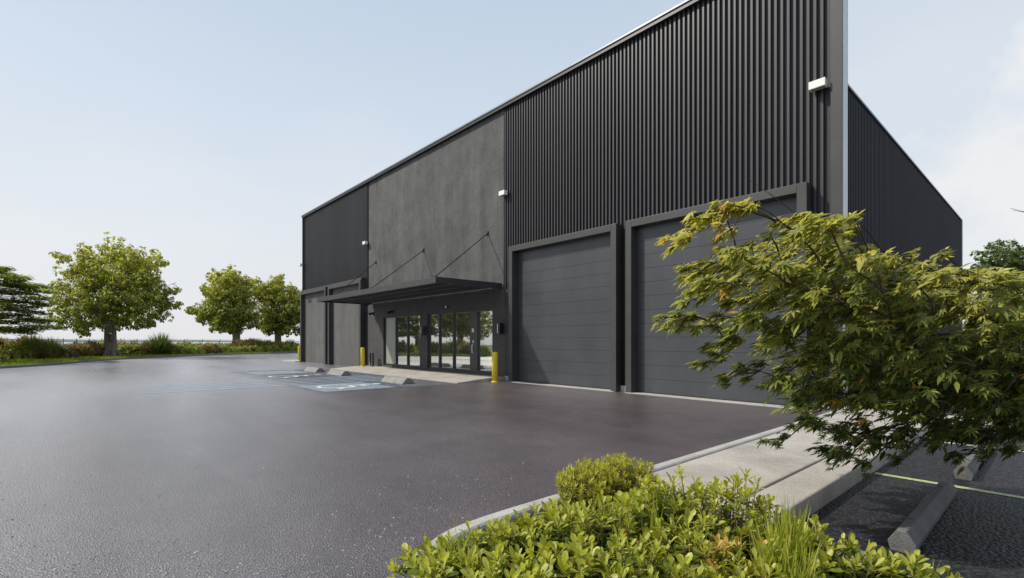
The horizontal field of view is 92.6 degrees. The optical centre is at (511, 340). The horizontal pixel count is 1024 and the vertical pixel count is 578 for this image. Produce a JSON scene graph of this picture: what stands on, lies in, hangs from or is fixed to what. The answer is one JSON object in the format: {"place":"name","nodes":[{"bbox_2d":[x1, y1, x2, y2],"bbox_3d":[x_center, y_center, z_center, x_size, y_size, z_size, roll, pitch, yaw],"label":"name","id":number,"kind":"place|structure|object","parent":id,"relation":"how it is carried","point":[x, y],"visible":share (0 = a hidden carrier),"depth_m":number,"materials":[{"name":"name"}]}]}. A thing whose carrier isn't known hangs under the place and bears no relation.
{"place":"outdoors","nodes":[
{"label":"outdoors","id":0,"kind":"place"},
{"bbox_2d":[4,339,284,341],"bbox_3d":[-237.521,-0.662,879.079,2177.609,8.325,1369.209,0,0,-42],"label":"distant shore","id":1,"kind":"structure","parent":0,"point":[65,340],"depth_m":1190.18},
{"bbox_2d":[16,342,299,344],"bbox_3d":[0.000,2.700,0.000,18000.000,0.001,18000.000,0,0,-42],"label":"sea","id":2,"kind":"structure","parent":0,"point":[173,342],"depth_m":856.25,"materials":[{"name":"liquid"}]},
{"bbox_2d":[332,365,504,383],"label":"entrance walkway","id":3,"kind":"structure","parent":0,"point":[449,377],"depth_m":20.64,"materials":[{"name":"concrete"}]},
{"bbox_2d":[360,348,364,366],"bbox_3d":[-8.047,0.865,26.410,0.284,1.020,0.284,0,0,-42],"label":"bollard","id":4,"kind":"object","parent":3,"relation":"on","point":[362,357],"visible":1,"depth_m":26.30,"materials":[{"name":"yellow paint"}]},
{"bbox_2d":[370,351,373,365],"bbox_3d":[-7.592,0.969,26.500,0.160,0.803,0.480,0,0,-42],"label":"hoop rail","id":5,"kind":"object","parent":3,"relation":"on","point":[371,352],"visible":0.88,"depth_m":26.35,"materials":[{"name":"black metal"}]},
{"bbox_2d":[0,353,965,577],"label":"asphalt lot","id":6,"kind":"structure","parent":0,"point":[532,438],"depth_m":6.41,"materials":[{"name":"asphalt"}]},
{"bbox_2d":[0,352,297,368],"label":"lot kerb","id":7,"kind":"structure","parent":6,"relation":"on","point":[42,364],"depth_m":38.75,"materials":[{"name":"concrete"}]},
{"bbox_2d":[258,369,456,389],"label":"accessible stalls","id":8,"kind":"object","parent":6,"relation":"on","point":[356,375],"visible":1,"depth_m":19.01,"materials":[{"name":"paint"}]},
{"bbox_2d":[135,370,389,393],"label":"blue aisle stripes","id":9,"kind":"object","parent":8,"relation":"on","point":[262,373],"visible":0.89,"depth_m":16.77,"materials":[{"name":"blue paint"}]},
{"bbox_2d":[317,383,380,388],"bbox_3d":[-5.485,1.485,16.410,1.396,0.002,2.106,0,0,24],"label":"wheelchair symbol","id":10,"kind":"object","parent":9,"relation":"on","point":[348,385],"visible":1,"depth_m":15.98,"materials":[{"name":"white paint"}]},
{"bbox_2d":[304,367,324,371],"bbox_3d":[-9.693,1.388,24.015,0.496,0.212,1.600,0,0,-42],"label":"wheel stop","id":11,"kind":"object","parent":8,"relation":"on","point":[312,369],"visible":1,"depth_m":23.66,"materials":[{"name":"concrete"}]},
{"bbox_2d":[327,369,350,375],"bbox_3d":[-7.659,1.388,21.676,0.496,0.212,1.600,0,0,-42],"label":"wheel stop","id":12,"kind":"object","parent":8,"relation":"on","point":[338,372],"visible":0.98,"depth_m":21.32,"materials":[{"name":"concrete"}]},
{"bbox_2d":[381,376,413,383],"bbox_3d":[-4.132,1.388,17.653,0.496,0.212,1.600,0,0,-42],"label":"wheel stop","id":13,"kind":"object","parent":8,"relation":"on","point":[397,380],"visible":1,"depth_m":17.34,"materials":[{"name":"concrete"}]},
{"bbox_2d":[491,352,498,381],"bbox_3d":[-0.624,0.950,17.917,0.284,1.100,0.284,0,0,-42],"label":"bollard","id":14,"kind":"object","parent":6,"relation":"on","point":[494,366],"visible":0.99,"depth_m":17.82,"materials":[{"name":"yellow paint"}]},
{"bbox_2d":[507,381,614,391],"bbox_3d":[1.538,1.504,16.338,0.380,0.032,4.730,0,0,-42],"label":"door threshold","id":15,"kind":"object","parent":6,"relation":"on","point":[563,386],"depth_m":16.00,"materials":[{"name":"concrete"}]},
{"bbox_2d":[403,407,845,577],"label":"front kerb","id":16,"kind":"structure","parent":6,"relation":"on","point":[481,522],"depth_m":4.11,"materials":[{"name":"concrete"}]},
{"bbox_2d":[625,392,801,409],"bbox_3d":[4.928,1.504,12.515,0.380,0.032,4.630,0,0,-42],"label":"door threshold","id":17,"kind":"object","parent":6,"relation":"on","point":[727,401],"depth_m":12.26,"materials":[{"name":"concrete"}]},
{"bbox_2d":[0,0,1023,340],"label":"sky","id":18,"kind":"structure","parent":0,"point":[202,134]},
{"bbox_2d":[300,0,962,410],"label":"warehouse building","id":19,"kind":"structure","parent":0,"point":[606,166],"depth_m":15.15,"materials":[{"name":"grey paint"}]},
{"bbox_2d":[384,315,419,367],"bbox_3d":[-5.563,0.005,24.845,0.120,2.546,3.710,0,0,-42],"label":"window","id":20,"kind":"structure","parent":19,"relation":"in","point":[401,333],"depth_m":24.85,"materials":[{"name":"black metal"}]},
{"bbox_2d":[419,326,425,334],"bbox_3d":[-4.173,-0.480,22.942,0.244,0.420,0.260,0,0,-42],"label":"wall sconce","id":21,"kind":"object","parent":19,"relation":"attached to","point":[422,330],"depth_m":22.85,"materials":[{"name":"black metal"}]},
{"bbox_2d":[428,311,470,371],"bbox_3d":[-2.780,0.005,21.705,0.120,2.546,3.312,0,0,-42],"label":"window","id":22,"kind":"structure","parent":19,"relation":"in","point":[449,333],"depth_m":21.65,"materials":[{"name":"black metal"}]},
{"bbox_2d":[471,309,492,372],"bbox_3d":[-1.220,0.046,19.866,0.226,2.628,1.476,0,0,-42],"label":"entrance door","id":23,"kind":"structure","parent":19,"relation":"in","point":[481,320],"depth_m":19.94,"materials":[{"name":"grey metal"}]},
{"bbox_2d":[495,323,502,333],"bbox_3d":[-0.466,-0.480,18.762,0.244,0.420,0.260,0,0,-42],"label":"wall sconce","id":24,"kind":"object","parent":19,"relation":"attached to","point":[498,328],"depth_m":18.66,"materials":[{"name":"black metal"}]},
{"bbox_2d":[499,190,506,196],"bbox_3d":[-0.322,-5.596,18.586,0.220,0.177,0.320,0,0,-42],"label":"wall lamp","id":25,"kind":"object","parent":19,"relation":"attached to","point":[502,193],"visible":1,"depth_m":18.47,"materials":[{"name":"grey metal"}]},
{"bbox_2d":[518,234,610,388],"bbox_3d":[1.698,-0.895,16.481,0.030,4.744,4.422,0,0,-42],"label":"garage door","id":26,"kind":"structure","parent":19,"relation":"in","point":[577,345],"depth_m":16.32,"materials":[{"name":"paint"}]},
{"bbox_2d":[637,197,796,404],"bbox_3d":[5.089,-0.895,12.658,0.030,4.744,4.322,0,0,-42],"label":"garage door","id":27,"kind":"structure","parent":19,"relation":"in","point":[683,348],"depth_m":13.06,"materials":[{"name":"paint"}]},
{"bbox_2d":[809,77,827,92],"bbox_3d":[6.684,-5.577,10.685,0.220,0.177,0.320,0,0,-42],"label":"wall lamp","id":28,"kind":"object","parent":19,"relation":"attached to","point":[818,84],"visible":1,"depth_m":10.60,"materials":[{"name":"grey metal"}]},
{"bbox_2d":[464,513,912,577],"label":"planting bed","id":29,"kind":"object","parent":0,"point":[604,546],"visible":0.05,"depth_m":3.32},
{"bbox_2d":[387,534,463,577],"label":"rosette shrub","id":30,"kind":"object","parent":29,"relation":"on","point":[411,563],"visible":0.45,"depth_m":2.81,"materials":[{"name":"green plant"}]},
{"bbox_2d":[412,544,494,577],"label":"rosette shrub","id":31,"kind":"object","parent":29,"relation":"on","point":[426,569],"visible":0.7,"depth_m":2.64,"materials":[{"name":"green plant"}]},
{"bbox_2d":[445,515,491,561],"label":"grass tuft","id":32,"kind":"object","parent":29,"relation":"on","point":[458,544],"visible":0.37,"depth_m":2.89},
{"bbox_2d":[430,520,514,577],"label":"rosette shrub","id":33,"kind":"object","parent":29,"relation":"on","point":[474,536],"visible":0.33,"depth_m":2.93,"materials":[{"name":"green plant"}]},
{"bbox_2d":[460,543,505,577],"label":"grass tuft","id":34,"kind":"object","parent":29,"relation":"on","point":[478,566],"visible":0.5,"depth_m":2.61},
{"bbox_2d":[468,508,546,569],"bbox_3d":[-0.046,1.255,3.063,0.556,0.397,0.524,0,0,-42],"label":"rosette shrub","id":35,"kind":"object","parent":29,"relation":"on","point":[507,529],"visible":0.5,"depth_m":2.97,"materials":[{"name":"green plant"}]},
{"bbox_2d":[458,540,558,577],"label":"rosette shrub","id":36,"kind":"object","parent":29,"relation":"on","point":[496,566],"visible":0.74,"depth_m":2.58,"materials":[{"name":"green plant"}]},
{"bbox_2d":[512,501,596,570],"bbox_3d":[0.275,1.236,3.032,0.580,0.435,0.564,0,0,-42],"label":"rosette shrub","id":37,"kind":"object","parent":29,"relation":"on","point":[556,519],"visible":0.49,"depth_m":2.97,"materials":[{"name":"green plant"}]},
{"bbox_2d":[510,531,626,577],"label":"rosette shrub","id":38,"kind":"object","parent":29,"relation":"on","point":[565,565],"visible":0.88,"depth_m":2.55,"materials":[{"name":"green plant"}]},
{"bbox_2d":[534,489,622,545],"bbox_3d":[0.460,1.246,3.402,0.600,0.414,0.662,0,0,-42],"label":"rosette shrub","id":39,"kind":"object","parent":29,"relation":"on","point":[607,513],"visible":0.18,"depth_m":3.35,"materials":[{"name":"green plant"}]},
{"bbox_2d":[553,455,622,519],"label":"clipped shrub","id":40,"kind":"object","parent":29,"relation":"on","point":[580,483],"visible":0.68,"depth_m":3.74,"materials":[{"name":"green plant"}]},
{"bbox_2d":[557,496,655,577],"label":"rosette shrub","id":41,"kind":"object","parent":29,"relation":"on","point":[585,516],"visible":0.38,"depth_m":2.99,"materials":[{"name":"green plant"}]},
{"bbox_2d":[586,451,657,503],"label":"clipped shrub","id":42,"kind":"object","parent":29,"relation":"on","point":[631,478],"visible":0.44,"depth_m":3.90,"materials":[{"name":"green plant"}]},
{"bbox_2d":[573,532,681,577],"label":"rosette shrub","id":43,"kind":"object","parent":29,"relation":"on","point":[640,562],"visible":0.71,"depth_m":2.50,"materials":[{"name":"green plant"}]},
{"bbox_2d":[605,486,673,528],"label":"rosette shrub","id":44,"kind":"object","parent":29,"relation":"on","point":[609,498],"visible":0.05,"depth_m":3.52,"materials":[{"name":"green plant"}]},
{"bbox_2d":[640,487,663,574],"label":"grass tuft","id":45,"kind":"object","parent":29,"relation":"on","point":[652,518],"visible":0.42,"depth_m":2.89,"materials":[{"name":"plant"}]},
{"bbox_2d":[612,474,700,559],"bbox_3d":[0.910,1.185,3.181,0.587,0.537,0.633,0,0,25],"label":"rosette shrub","id":46,"kind":"object","parent":29,"relation":"on","point":[635,507],"visible":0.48,"depth_m":3.16,"materials":[{"name":"green plant"}]},
{"bbox_2d":[623,552,718,577],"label":"rosette shrub","id":47,"kind":"object","parent":29,"relation":"on","point":[686,571],"visible":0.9,"depth_m":2.39,"materials":[{"name":"green plant"}]},
{"bbox_2d":[647,463,731,553],"bbox_3d":[1.208,1.153,3.360,0.642,0.600,0.640,0,0,8],"label":"rosette shrub","id":48,"kind":"object","parent":29,"relation":"on","point":[683,494],"visible":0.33,"depth_m":3.28,"materials":[{"name":"green plant"}]},
{"bbox_2d":[636,510,753,577],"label":"rosette shrub","id":49,"kind":"object","parent":29,"relation":"on","point":[688,536],"visible":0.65,"depth_m":2.70,"materials":[{"name":"green plant"}]},
{"bbox_2d":[678,467,780,564],"bbox_3d":[1.415,1.125,3.120,0.606,0.656,0.577,0,0,-42],"label":"rosette shrub","id":50,"kind":"object","parent":29,"relation":"on","point":[744,492],"visible":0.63,"depth_m":3.04,"materials":[{"name":"green plant"}]},
{"bbox_2d":[692,522,802,577],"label":"rosette shrub","id":51,"kind":"object","parent":29,"relation":"on","point":[724,535],"visible":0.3,"depth_m":2.73,"materials":[{"name":"green plant"}]},
{"bbox_2d":[703,547,791,577],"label":"rosette shrub","id":52,"kind":"object","parent":29,"relation":"on","point":[764,569],"visible":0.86,"depth_m":2.44,"materials":[{"name":"green plant"}]},
{"bbox_2d":[745,509,800,577],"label":"grass tuft","id":53,"kind":"object","parent":29,"relation":"on","point":[759,548],"visible":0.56,"depth_m":2.55,"materials":[{"name":"plant"}]},
{"bbox_2d":[734,494,825,555],"bbox_3d":[1.607,1.213,2.977,0.463,0.480,0.494,0,0,-7],"label":"rosette shrub","id":54,"kind":"object","parent":29,"relation":"on","point":[779,514],"visible":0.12,"depth_m":3.06,"materials":[{"name":"green plant"}]},
{"bbox_2d":[745,494,823,570],"bbox_3d":[1.544,1.147,2.730,0.520,0.609,0.360,0,0,-36],"label":"grass tuft","id":55,"kind":"object","parent":29,"relation":"on","point":[795,536],"visible":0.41,"depth_m":2.66,"materials":[{"name":"plant"}]},
{"bbox_2d":[776,537,823,577],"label":"grass tuft","id":56,"kind":"object","parent":29,"relation":"on","point":[807,572],"visible":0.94,"depth_m":2.44,"materials":[{"name":"plant"}]},
{"bbox_2d":[774,549,842,577],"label":"rosette shrub","id":57,"kind":"object","parent":29,"relation":"on","point":[824,557],"visible":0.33,"depth_m":2.55,"materials":[{"name":"green plant"}]},
{"bbox_2d":[766,514,876,577],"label":"rosette shrub","id":58,"kind":"object","parent":29,"relation":"on","point":[828,542],"visible":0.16,"depth_m":2.83,"materials":[{"name":"green plant"}]},
{"bbox_2d":[806,533,903,577],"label":"rosette shrub","id":59,"kind":"object","parent":29,"relation":"on","point":[874,566],"visible":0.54,"depth_m":2.72,"materials":[{"name":"green plant"}]},
{"bbox_2d":[865,546,962,577],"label":"rosette shrub","id":60,"kind":"object","parent":29,"relation":"on","point":[910,564],"visible":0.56,"depth_m":2.71,"materials":[{"name":"green plant"}]},
{"bbox_2d":[641,409,937,530],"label":"raised pavement","id":61,"kind":"structure","parent":0,"point":[789,470],"depth_m":5.11,"materials":[{"name":"concrete"}]},
{"bbox_2d":[805,404,1023,577],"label":"side lot","id":62,"kind":"structure","parent":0,"point":[975,534],"depth_m":4.25,"materials":[{"name":"asphalt"}]},
{"bbox_2d":[888,479,956,554],"bbox_3d":[3.476,1.411,4.098,1.950,0.167,0.163,0,0,-42],"label":"wheel stop","id":63,"kind":"object","parent":62,"relation":"on","point":[910,534],"visible":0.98,"depth_m":3.76,"materials":[{"name":"concrete"}]},
{"bbox_2d":[874,442,1023,498],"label":"stall line","id":64,"kind":"object","parent":62,"relation":"on","point":[954,485],"visible":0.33,"depth_m":5.02,"materials":[{"name":"paint"}]},
{"bbox_2d":[953,442,987,480],"bbox_3d":[5.583,1.411,5.912,1.950,0.167,0.163,0,0,-42],"label":"wheel stop","id":65,"kind":"object","parent":62,"relation":"on","point":[969,471],"visible":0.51,"depth_m":5.31,"materials":[{"name":"concrete"}]},
{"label":"grass verge","id":66,"kind":"structure","parent":0,"visible":0},
{"bbox_2d":[0,349,9,361],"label":"shrub","id":67,"kind":"object","parent":66,"relation":"on","point":[3,357],"visible":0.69,"depth_m":32.38,"materials":[{"name":"green plant"}]},
{"bbox_2d":[0,335,10,346],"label":"shrub","id":68,"kind":"object","parent":66,"relation":"on","point":[5,341],"visible":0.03,"depth_m":38.76,"materials":[{"name":"green plant"}]},
{"bbox_2d":[0,346,21,359],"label":"shrub","id":69,"kind":"object","parent":66,"relation":"on","point":[13,352],"visible":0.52,"depth_m":34.76,"materials":[{"name":"green plant"}]},
{"bbox_2d":[1,343,20,349],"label":"shrub","id":70,"kind":"object","parent":66,"relation":"on","point":[7,344],"visible":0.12,"depth_m":37.53,"materials":[{"name":"green plant"}]},
{"bbox_2d":[6,344,34,360],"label":"shrub","id":71,"kind":"object","parent":66,"relation":"on","point":[27,352],"visible":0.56,"depth_m":35.33,"materials":[{"name":"green plant"}]},
{"bbox_2d":[8,334,43,346],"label":"shrub","id":72,"kind":"object","parent":66,"relation":"on","point":[19,341],"visible":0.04,"depth_m":38.19,"materials":[{"name":"green plant"}]},
{"bbox_2d":[16,344,38,359],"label":"shrub","id":73,"kind":"object","parent":66,"relation":"on","point":[34,354],"visible":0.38,"depth_m":35.76,"materials":[{"name":"green plant"}]},
{"bbox_2d":[0,266,63,335],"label":"layered tree","id":74,"kind":"object","parent":66,"relation":"on","point":[16,283],"visible":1,"depth_m":35.10,"materials":[{"name":"green plant"}]},
{"bbox_2d":[14,334,58,358],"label":"shrub","id":75,"kind":"object","parent":66,"relation":"on","point":[36,343],"visible":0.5,"depth_m":36.14,"materials":[{"name":"green plant"}]},
{"bbox_2d":[36,342,62,359],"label":"shrub","id":76,"kind":"object","parent":66,"relation":"on","point":[53,355],"visible":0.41,"depth_m":36.72,"materials":[{"name":"green plant"}]},
{"bbox_2d":[42,337,69,357],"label":"shrub","id":77,"kind":"object","parent":66,"relation":"on","point":[57,346],"visible":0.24,"depth_m":37.67,"materials":[{"name":"green plant"}]},
{"bbox_2d":[60,343,77,357],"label":"shrub","id":78,"kind":"object","parent":66,"relation":"on","point":[71,353],"visible":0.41,"depth_m":38.95,"materials":[{"name":"green plant"}]},
{"bbox_2d":[68,342,96,356],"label":"shrub","id":79,"kind":"object","parent":66,"relation":"on","point":[86,350],"visible":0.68,"depth_m":40.70,"materials":[{"name":"green plant"}]},
{"bbox_2d":[80,340,104,355],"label":"shrub","id":80,"kind":"object","parent":66,"relation":"on","point":[99,349],"visible":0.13,"depth_m":41.99,"materials":[{"name":"green plant"}]},
{"bbox_2d":[47,231,183,356],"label":"shade tree","id":81,"kind":"object","parent":66,"relation":"on","point":[128,282],"visible":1,"depth_m":41.64,"materials":[{"name":"green plant"}]},
{"bbox_2d":[118,342,135,354],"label":"shrub","id":82,"kind":"object","parent":66,"relation":"on","point":[122,348],"visible":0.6,"depth_m":46.04,"materials":[{"name":"green plant"}]},
{"bbox_2d":[129,343,146,354],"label":"shrub","id":83,"kind":"object","parent":66,"relation":"on","point":[134,349],"visible":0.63,"depth_m":46.21,"materials":[{"name":"green plant"}]},
{"bbox_2d":[136,341,156,354],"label":"shrub","id":84,"kind":"object","parent":66,"relation":"on","point":[141,348],"visible":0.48,"depth_m":46.51,"materials":[{"name":"green plant"}]},
{"bbox_2d":[142,341,162,354],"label":"shrub","id":85,"kind":"object","parent":66,"relation":"on","point":[151,352],"visible":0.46,"depth_m":46.65,"materials":[{"name":"green plant"}]},
{"bbox_2d":[7,338,299,342],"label":"wire fence","id":86,"kind":"object","parent":66,"relation":"on","point":[141,339],"visible":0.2,"depth_m":59.20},
{"bbox_2d":[140,331,177,354],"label":"shrub","id":87,"kind":"object","parent":66,"relation":"on","point":[163,343],"visible":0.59,"depth_m":47.07,"materials":[{"name":"green plant"}]},
{"bbox_2d":[162,344,178,354],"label":"shrub","id":88,"kind":"object","parent":66,"relation":"on","point":[171,350],"visible":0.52,"depth_m":47.61,"materials":[{"name":"green plant"}]},
{"bbox_2d":[171,343,187,354],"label":"shrub","id":89,"kind":"object","parent":66,"relation":"on","point":[180,349],"visible":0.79,"depth_m":47.95,"materials":[{"name":"green plant"}]},
{"bbox_2d":[182,344,198,354],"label":"shrub","id":90,"kind":"object","parent":66,"relation":"on","point":[191,349],"visible":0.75,"depth_m":48.82,"materials":[{"name":"green plant"}]},
{"bbox_2d":[195,344,205,354],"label":"shrub","id":91,"kind":"object","parent":66,"relation":"on","point":[199,349],"visible":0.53,"depth_m":49.97,"materials":[{"name":"green plant"}]},
{"bbox_2d":[200,343,215,353],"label":"shrub","id":92,"kind":"object","parent":66,"relation":"on","point":[207,348],"visible":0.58,"depth_m":51.31,"materials":[{"name":"green plant"}]},
{"bbox_2d":[212,344,223,353],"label":"shrub","id":93,"kind":"object","parent":66,"relation":"on","point":[218,349],"visible":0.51,"depth_m":52.69,"materials":[{"name":"green plant"}]},
{"bbox_2d":[184,264,263,341],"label":"shade tree","id":94,"kind":"object","parent":66,"relation":"on","point":[219,312],"visible":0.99,"depth_m":60.25,"materials":[{"name":"green plant"}]},
{"bbox_2d":[219,344,229,352],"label":"shrub","id":95,"kind":"object","parent":66,"relation":"on","point":[224,349],"visible":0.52,"depth_m":54.00,"materials":[{"name":"green plant"}]},
{"bbox_2d":[221,341,233,348],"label":"shrub","id":96,"kind":"object","parent":66,"relation":"on","point":[226,343],"visible":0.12,"depth_m":57.14,"materials":[{"name":"green plant"}]},
{"bbox_2d":[226,346,239,352],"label":"shrub","id":97,"kind":"object","parent":66,"relation":"on","point":[235,349],"visible":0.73,"depth_m":54.97,"materials":[{"name":"green plant"}]},
{"bbox_2d":[230,339,253,346],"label":"shrub","id":98,"kind":"object","parent":66,"relation":"on","point":[241,342],"visible":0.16,"depth_m":58.35,"materials":[{"name":"green plant"}]},
{"bbox_2d":[236,345,250,351],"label":"shrub","id":99,"kind":"object","parent":66,"relation":"on","point":[243,348],"visible":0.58,"depth_m":56.55,"materials":[{"name":"green plant"}]},
{"bbox_2d":[249,344,262,351],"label":"shrub","id":100,"kind":"object","parent":66,"relation":"on","point":[255,348],"visible":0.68,"depth_m":58.07,"materials":[{"name":"green plant"}]},
{"bbox_2d":[249,337,263,346],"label":"shrub","id":101,"kind":"object","parent":66,"relation":"on","point":[255,341],"visible":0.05,"depth_m":60.48,"materials":[{"name":"green plant"}]},
{"bbox_2d":[261,345,271,351],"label":"shrub","id":102,"kind":"object","parent":66,"relation":"on","point":[266,348],"visible":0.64,"depth_m":59.82,"materials":[{"name":"green plant"}]},
{"bbox_2d":[263,340,277,345],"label":"shrub","id":103,"kind":"object","parent":66,"relation":"on","point":[269,342],"visible":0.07,"depth_m":61.99,"materials":[{"name":"green plant"}]},
{"bbox_2d":[247,273,300,342],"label":"shade tree","id":104,"kind":"object","parent":66,"relation":"on","point":[278,320],"visible":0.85,"depth_m":66.08,"materials":[{"name":"green plant"}]},
{"bbox_2d":[268,345,281,351],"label":"shrub","id":105,"kind":"object","parent":66,"relation":"on","point":[275,348],"visible":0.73,"depth_m":61.29,"materials":[{"name":"green plant"}]},
{"bbox_2d":[280,344,291,350],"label":"shrub","id":106,"kind":"object","parent":66,"relation":"on","point":[287,348],"visible":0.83,"depth_m":62.74,"materials":[{"name":"green plant"}]},
{"label":"ground","id":107,"kind":"structure","parent":0,"visible":0},
{"bbox_2d":[0,350,297,365],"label":"verge grass","id":108,"kind":"structure","parent":107,"relation":"on","point":[34,361],"depth_m":36.11,"materials":[{"name":"plant"}]},
{"bbox_2d":[651,175,1023,483],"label":"maple tree","id":109,"kind":"object","parent":107,"relation":"on","point":[978,359],"visible":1,"depth_m":3.57,"materials":[{"name":"green plant"}]},
{"bbox_2d":[970,238,1023,312],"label":"evergreen tree","id":110,"kind":"object","parent":107,"relation":"on","point":[1006,253],"visible":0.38,"depth_m":39.20,"materials":[{"name":"green plant"}]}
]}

